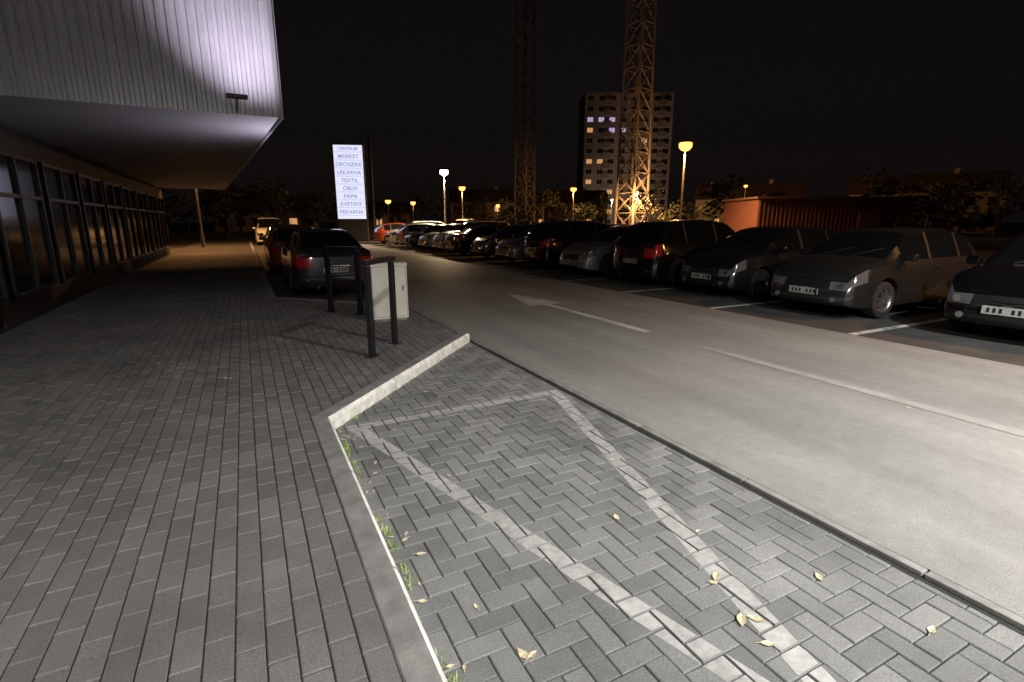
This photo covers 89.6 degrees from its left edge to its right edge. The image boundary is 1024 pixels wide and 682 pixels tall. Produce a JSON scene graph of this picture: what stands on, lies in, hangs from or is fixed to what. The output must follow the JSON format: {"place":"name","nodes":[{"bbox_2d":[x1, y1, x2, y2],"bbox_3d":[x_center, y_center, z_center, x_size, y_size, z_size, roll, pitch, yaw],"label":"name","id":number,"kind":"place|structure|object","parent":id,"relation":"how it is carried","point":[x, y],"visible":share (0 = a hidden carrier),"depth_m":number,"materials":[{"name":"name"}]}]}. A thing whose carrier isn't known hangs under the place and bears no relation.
{"place":"outdoors","nodes":[
{"label":"outdoors","id":0,"kind":"place"},
{"bbox_2d":[0,241,457,681],"bbox_3d":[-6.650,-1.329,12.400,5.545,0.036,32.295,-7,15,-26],"label":"brick pavement","id":1,"kind":"structure","parent":0,"point":[48,354],"depth_m":3.00,"materials":[{"name":"grey brick"}]},
{"bbox_2d":[322,246,365,314],"bbox_3d":[-2.781,-1.004,8.502,0.802,1.098,0.120,6,14,25],"label":"steel hoop barrier","id":2,"kind":"object","parent":1,"relation":"on","point":[358,282],"visible":0.98,"depth_m":8.44,"materials":[{"name":"black metal"}]},
{"bbox_2d":[361,256,401,357],"bbox_3d":[-1.530,-0.428,6.059,0.120,1.078,0.832,2,13,9],"label":"steel hoop barrier","id":3,"kind":"object","parent":1,"relation":"on","point":[372,353],"visible":1,"depth_m":5.80,"materials":[{"name":"black metal"}]},
{"bbox_2d":[369,261,408,321],"bbox_3d":[-1.906,-0.756,7.926,0.570,0.892,0.286,-7,15,-26],"label":"utility cabinet","id":4,"kind":"object","parent":1,"relation":"on","point":[380,291],"visible":0.73,"depth_m":7.81,"materials":[{"name":"plastic"}]},
{"bbox_2d":[168,234,372,237],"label":"cross road","id":5,"kind":"structure","parent":0,"point":[217,236],"depth_m":56.77,"materials":[{"name":"grey asphalt"}]},
{"bbox_2d":[252,242,364,300],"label":"parking bay asphalt","id":6,"kind":"structure","parent":0,"point":[280,287],"depth_m":12.50,"materials":[{"name":"grey asphalt"}]},
{"bbox_2d":[252,217,280,244],"bbox_3d":[-17.780,-8.085,37.790,2.230,1.900,5.056,-7,15,-26],"label":"parked van","id":7,"kind":"object","parent":6,"relation":"on","point":[262,224],"visible":0.45,"depth_m":36.45,"materials":[{"name":"white paint"}]},
{"bbox_2d":[259,220,296,255],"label":"parked car","id":8,"kind":"object","parent":6,"relation":"on","point":[267,231],"visible":0.14,"depth_m":22.70,"materials":[{"name":"grey paint"}]},
{"bbox_2d":[259,225,313,270],"bbox_3d":[-7.789,-3.439,18.286,2.070,1.648,4.256,-7,15,-26],"label":"parked car","id":9,"kind":"object","parent":6,"relation":"on","point":[279,233],"visible":0.47,"depth_m":16.53,"materials":[{"name":"red paint"}]},
{"bbox_2d":[273,222,371,293],"bbox_3d":[-4.791,-2.176,12.946,2.060,1.598,4.656,-7,15,-26],"label":"parked car","id":10,"kind":"object","parent":6,"relation":"on","point":[302,260],"visible":0.88,"depth_m":11.13,"materials":[{"name":"grey paint"}]},
{"bbox_2d":[0,222,1023,617],"bbox_3d":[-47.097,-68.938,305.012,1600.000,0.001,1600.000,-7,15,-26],"label":"ground","id":11,"kind":"structure","parent":0,"point":[1006,232],"depth_m":67.92,"materials":[{"name":"soil"}]},
{"bbox_2d":[0,127,170,328],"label":"shop front","id":12,"kind":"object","parent":11,"relation":"on","point":[72,226],"visible":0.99,"depth_m":10.34,"materials":[{"name":"glass"}]},
{"bbox_2d":[158,188,168,233],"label":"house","id":13,"kind":"structure","parent":11,"relation":"on","point":[163,189],"depth_m":65.98,"materials":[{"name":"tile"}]},
{"bbox_2d":[158,188,168,233],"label":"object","id":14,"kind":"structure","parent":13,"relation":"in","point":[163,189],"depth_m":65.98,"materials":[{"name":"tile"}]},
{"bbox_2d":[195,189,204,247],"bbox_3d":[-18.304,-8.035,30.039,0.440,5.400,0.440,-7,15,-26],"label":"slanted support column","id":15,"kind":"object","parent":11,"relation":"on","point":[201,231],"visible":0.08,"depth_m":30.26,"materials":[{"name":"metal"}]},
{"bbox_2d":[209,190,319,231],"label":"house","id":16,"kind":"structure","parent":11,"relation":"on","point":[296,215],"depth_m":81.83,"materials":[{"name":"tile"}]},
{"bbox_2d":[209,190,319,231],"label":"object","id":17,"kind":"structure","parent":16,"relation":"in","point":[296,215],"depth_m":81.84,"materials":[{"name":"tile"}]},
{"bbox_2d":[249,241,469,681],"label":"kerb","id":18,"kind":"structure","parent":11,"relation":"on","point":[415,657],"depth_m":2.62,"materials":[{"name":"concrete"}]},
{"bbox_2d":[385,199,390,216],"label":"street lamp","id":19,"kind":"object","parent":11,"relation":"on","point":[387,201],"visible":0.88,"depth_m":83.88,"materials":[{"name":"glass"}]},
{"bbox_2d":[367,198,411,229],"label":"house","id":20,"kind":"structure","parent":11,"relation":"on","point":[385,219],"depth_m":105.53,"materials":[{"name":"tile"}]},
{"bbox_2d":[367,198,411,229],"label":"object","id":21,"kind":"structure","parent":20,"relation":"in","point":[385,219],"depth_m":105.52,"materials":[{"name":"plant"}]},
{"bbox_2d":[410,201,415,220],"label":"street lamp","id":22,"kind":"object","parent":11,"relation":"on","point":[412,202],"visible":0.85,"depth_m":93.61,"materials":[{"name":"metal"}]},
{"bbox_2d":[449,186,518,223],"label":"house","id":23,"kind":"structure","parent":11,"relation":"on","point":[455,195],"depth_m":110.40,"materials":[{"name":"tile"}]},
{"bbox_2d":[449,186,518,223],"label":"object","id":24,"kind":"structure","parent":23,"relation":"in","point":[455,195],"depth_m":110.39,"materials":[{"name":"tile"}]},
{"bbox_2d":[514,0,534,221],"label":"lattice floodlight mast","id":25,"kind":"object","parent":11,"relation":"on","point":[525,58],"visible":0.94,"depth_m":90.21,"materials":[{"name":"metal"}]},
{"bbox_2d":[535,188,608,223],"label":"house","id":26,"kind":"structure","parent":11,"relation":"on","point":[584,196],"depth_m":115.82,"materials":[{"name":"tile"}]},
{"bbox_2d":[535,188,608,223],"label":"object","id":27,"kind":"structure","parent":26,"relation":"in","point":[584,196],"depth_m":115.83,"materials":[{"name":"tile"}]},
{"bbox_2d":[161,157,1023,238],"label":"distant trees","id":28,"kind":"object","parent":11,"relation":"on","point":[216,196],"visible":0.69,"depth_m":63.81,"materials":[{"name":"green plant"}]},
{"bbox_2d":[577,88,674,223],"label":"apartment tower block","id":29,"kind":"structure","parent":11,"relation":"on","point":[599,129],"depth_m":145.46,"materials":[{"name":"grey concrete"}]},
{"bbox_2d":[614,0,656,223],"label":"lattice floodlight mast","id":30,"kind":"object","parent":11,"relation":"on","point":[639,43],"visible":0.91,"depth_m":75.45,"materials":[{"name":"metal"}]},
{"bbox_2d":[335,342,1023,681],"bbox_3d":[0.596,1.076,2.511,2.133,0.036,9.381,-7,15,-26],"label":"herringbone parking bay","id":31,"kind":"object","parent":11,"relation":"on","point":[576,497],"visible":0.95,"depth_m":2.48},
{"bbox_2d":[338,356,464,681],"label":"kerb weeds","id":32,"kind":"object","parent":31,"relation":"on","point":[387,531],"visible":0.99,"depth_m":2.62,"materials":[{"name":"green plant"}]},
{"bbox_2d":[78,274,987,671],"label":"fallen leaves","id":33,"kind":"object","parent":31,"relation":"on","point":[742,620],"visible":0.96,"depth_m":2.13,"materials":[{"name":"yellow plant"}]},
{"bbox_2d":[347,390,835,681],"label":"parking bay marking","id":34,"kind":"object","parent":31,"relation":"on","point":[798,659],"visible":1,"depth_m":2.47,"materials":[{"name":"paint"}]},
{"bbox_2d":[358,236,1023,365],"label":"car park asphalt","id":35,"kind":"object","parent":11,"relation":"on","point":[994,343],"depth_m":9.45,"materials":[{"name":"grey asphalt"}]},
{"bbox_2d":[332,143,369,240],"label":"illuminated totem sign","id":36,"kind":"object","parent":35,"relation":"on","point":[350,186],"visible":1,"depth_m":42.78,"materials":[{"name":"white plastic"}]},
{"bbox_2d":[367,135,375,239],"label":"flagpole","id":37,"kind":"object","parent":35,"relation":"on","point":[372,193],"visible":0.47,"depth_m":44.64,"materials":[{"name":"black metal"}]},
{"bbox_2d":[373,222,404,243],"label":"parked car","id":38,"kind":"object","parent":35,"relation":"on","point":[379,232],"visible":0.31,"depth_m":37.74,"materials":[{"name":"red paint"}]},
{"bbox_2d":[385,221,443,244],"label":"parked car","id":39,"kind":"object","parent":35,"relation":"on","point":[390,235],"visible":0.23,"depth_m":35.82,"materials":[{"name":"white paint"}]},
{"bbox_2d":[396,223,435,246],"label":"parked car","id":40,"kind":"object","parent":35,"relation":"on","point":[403,231],"visible":0.24,"depth_m":33.41,"materials":[{"name":"silver paint"}]},
{"bbox_2d":[403,223,446,248],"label":"parked car","id":41,"kind":"object","parent":35,"relation":"on","point":[411,239],"visible":0.29,"depth_m":31.10,"materials":[{"name":"black paint"}]},
{"bbox_2d":[418,222,460,250],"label":"parked car","id":42,"kind":"object","parent":35,"relation":"on","point":[425,240],"visible":0.27,"depth_m":29.02,"materials":[{"name":"silver paint"}]},
{"bbox_2d":[439,168,447,222],"bbox_3d":[-4.902,-9.787,37.680,0.660,5.365,0.660,-7,15,-26],"label":"street lamp","id":43,"kind":"object","parent":35,"relation":"on","point":[443,172],"visible":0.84,"depth_m":37.27,"materials":[{"name":"metal"}]},
{"bbox_2d":[459,185,464,218],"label":"street lamp","id":44,"kind":"object","parent":35,"relation":"on","point":[461,187],"visible":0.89,"depth_m":60.78,"materials":[{"name":"metal"}]},
{"bbox_2d":[455,219,473,223],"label":"parked van","id":45,"kind":"object","parent":35,"relation":"on","point":[461,220],"visible":0.06,"depth_m":59.69,"materials":[{"name":"white paint"}]},
{"bbox_2d":[432,221,509,252],"bbox_3d":[-2.028,-5.695,27.816,4.506,1.743,2.130,-7,15,-27],"label":"parked car","id":46,"kind":"object","parent":35,"relation":"on","point":[438,241],"visible":0.24,"depth_m":27.02,"materials":[{"name":"white paint"}]},
{"bbox_2d":[445,225,503,255],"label":"parked car","id":47,"kind":"object","parent":35,"relation":"on","point":[461,243],"visible":0.39,"depth_m":24.36,"materials":[{"name":"black paint"}]},
{"bbox_2d":[470,223,534,259],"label":"parked car","id":48,"kind":"object","parent":35,"relation":"on","point":[484,246],"visible":0.4,"depth_m":22.32,"materials":[{"name":"grey paint"}]},
{"bbox_2d":[495,226,534,263],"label":"parked car","id":49,"kind":"object","parent":35,"relation":"on","point":[510,249],"visible":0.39,"depth_m":19.96,"materials":[{"name":"silver paint"}]},
{"bbox_2d":[504,221,536,224],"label":"parked car","id":50,"kind":"object","parent":35,"relation":"on","point":[519,222],"visible":0.05,"depth_m":32.40,"materials":[{"name":"grey paint"}]},
{"bbox_2d":[523,217,608,268],"bbox_3d":[2.694,-3.631,18.906,4.505,1.743,2.130,-6,14,-25],"label":"parked car","id":51,"kind":"object","parent":35,"relation":"on","point":[546,242],"visible":0.47,"depth_m":17.69,"materials":[{"name":"black paint"}]},
{"bbox_2d":[570,187,576,219],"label":"street lamp","id":52,"kind":"object","parent":35,"relation":"on","point":[573,189],"visible":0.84,"depth_m":60.79,"materials":[{"name":"metal"}]},
{"bbox_2d":[559,221,636,276],"bbox_3d":[3.602,-2.991,16.353,4.256,1.648,2.070,-6,15,-26],"label":"parked car","id":53,"kind":"object","parent":35,"relation":"on","point":[595,252],"visible":0.51,"depth_m":15.27,"materials":[{"name":"silver paint"}]},
{"bbox_2d":[607,224,632,226],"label":"parked car","id":54,"kind":"object","parent":35,"relation":"on","point":[610,225],"visible":0.03,"depth_m":23.79,"materials":[{"name":"black paint"}]},
{"bbox_2d":[368,244,948,334],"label":"parking lines","id":55,"kind":"object","parent":35,"relation":"on","point":[895,327],"visible":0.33,"depth_m":9.87,"materials":[{"name":"paint"}]},
{"bbox_2d":[613,217,734,285],"bbox_3d":[5.031,-2.533,14.165,4.506,1.743,2.130,-6,14,-26],"label":"parked car","id":56,"kind":"object","parent":35,"relation":"on","point":[659,249],"visible":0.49,"depth_m":12.97,"materials":[{"name":"black paint"}]},
{"bbox_2d":[679,140,692,219],"bbox_3d":[9.653,-8.204,29.300,0.792,6.064,0.792,-7,15,-26],"label":"street lamp","id":57,"kind":"object","parent":35,"relation":"on","point":[685,145],"visible":0.88,"depth_m":28.75,"materials":[{"name":"metal"}]},
{"bbox_2d":[680,220,836,297],"bbox_3d":[6.029,-2.014,12.135,4.255,1.648,2.070,-6,15,-26],"label":"parked car","id":58,"kind":"object","parent":35,"relation":"on","point":[748,261],"visible":0.61,"depth_m":11.23,"materials":[{"name":"black paint"}]},
{"bbox_2d":[770,219,978,317],"bbox_3d":[6.974,-1.477,9.817,4.256,1.648,2.070,-6,14,-25],"label":"parked car","id":59,"kind":"object","parent":35,"relation":"on","point":[876,272],"visible":0.81,"depth_m":9.02,"materials":[{"name":"grey paint"}]},
{"bbox_2d":[943,235,1023,329],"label":"parked car","id":60,"kind":"object","parent":35,"relation":"on","point":[989,291],"visible":1,"depth_m":7.17,"materials":[{"name":"black paint"}]},
{"bbox_2d":[996,232,1023,252],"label":"parked car","id":61,"kind":"object","parent":35,"relation":"on","point":[1020,234],"visible":0.03,"depth_m":10.98,"materials":[{"name":"black paint"}]},
{"bbox_2d":[470,337,1023,629],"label":"flush edging","id":62,"kind":"object","parent":11,"relation":"on","point":[973,598],"visible":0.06,"depth_m":2.86,"materials":[{"name":"concrete"}]},
{"bbox_2d":[470,341,1023,635],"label":"drain gap","id":63,"kind":"object","parent":11,"relation":"on","point":[946,592],"depth_m":2.83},
{"bbox_2d":[846,168,1012,233],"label":"house","id":64,"kind":"structure","parent":11,"relation":"on","point":[979,216],"depth_m":73.11,"materials":[{"name":"tile"}]},
{"bbox_2d":[846,168,1012,233],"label":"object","id":65,"kind":"structure","parent":64,"relation":"in","point":[977,218],"depth_m":73.11,"materials":[{"name":"tile"}]},
{"bbox_2d":[163,0,1023,222],"label":"sky","id":66,"kind":"structure","parent":0,"point":[812,92],"materials":[{"name":"black"}]},
{"bbox_2d":[359,243,1023,616],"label":"road","id":67,"kind":"structure","parent":0,"point":[941,494],"depth_m":4.73,"materials":[{"name":"grey asphalt"}]},
{"bbox_2d":[507,293,651,331],"bbox_3d":[0.949,-0.612,9.715,0.810,0.001,4.750,-7,15,-26],"label":"road arrow marking","id":68,"kind":"object","parent":67,"relation":"on","point":[529,301],"visible":1,"depth_m":10.06,"materials":[{"name":"paint"}]},
{"bbox_2d":[699,346,1023,436],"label":"faded lane marking","id":69,"kind":"object","parent":67,"relation":"on","point":[938,410],"visible":1,"depth_m":4.83,"materials":[{"name":"paint"}]},
{"bbox_2d":[694,179,806,222],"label":"house","id":70,"kind":"structure","parent":0,"point":[770,188],"depth_m":95.30,"materials":[{"name":"tile"}]},
{"bbox_2d":[694,179,806,222],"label":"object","id":71,"kind":"structure","parent":70,"relation":"in","point":[787,188],"depth_m":95.31,"materials":[{"name":"tile"}]},
{"bbox_2d":[722,196,918,233],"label":"red storage building","id":72,"kind":"structure","parent":0,"point":[837,214],"depth_m":30.09,"materials":[{"name":"painted metal"}]},
{"bbox_3d":[-21.554,-5.899,10.401,0.200,9.000,21.900,-7,15,-26],"label":"rear wall","id":73,"kind":"object","parent":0,"visible":0},
{"bbox_2d":[0,95,277,188],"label":"soffit and roof","id":74,"kind":"structure","parent":73,"relation":"attached to","point":[168,148],"depth_m":9.58,"materials":[{"name":"grey"}]},
{"bbox_2d":[225,0,283,189],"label":"cladding side wall","id":75,"kind":"structure","parent":74,"relation":"attached to","point":[273,128],"depth_m":7.98,"materials":[{"name":"grey metal"}]},
{"bbox_2d":[0,0,281,117],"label":"cladding end wall","id":76,"kind":"structure","parent":75,"relation":"attached to","point":[201,55],"depth_m":6.89,"materials":[{"name":"white metal"}]},
{"bbox_2d":[226,93,247,110],"bbox_3d":[-3.681,-3.169,6.909,0.240,0.106,1.391,-7,15,-26],"label":"wall washer bracket","id":77,"kind":"object","parent":76,"relation":"attached to","point":[237,96],"depth_m":6.33,"materials":[{"name":"grey metal"}]}
]}

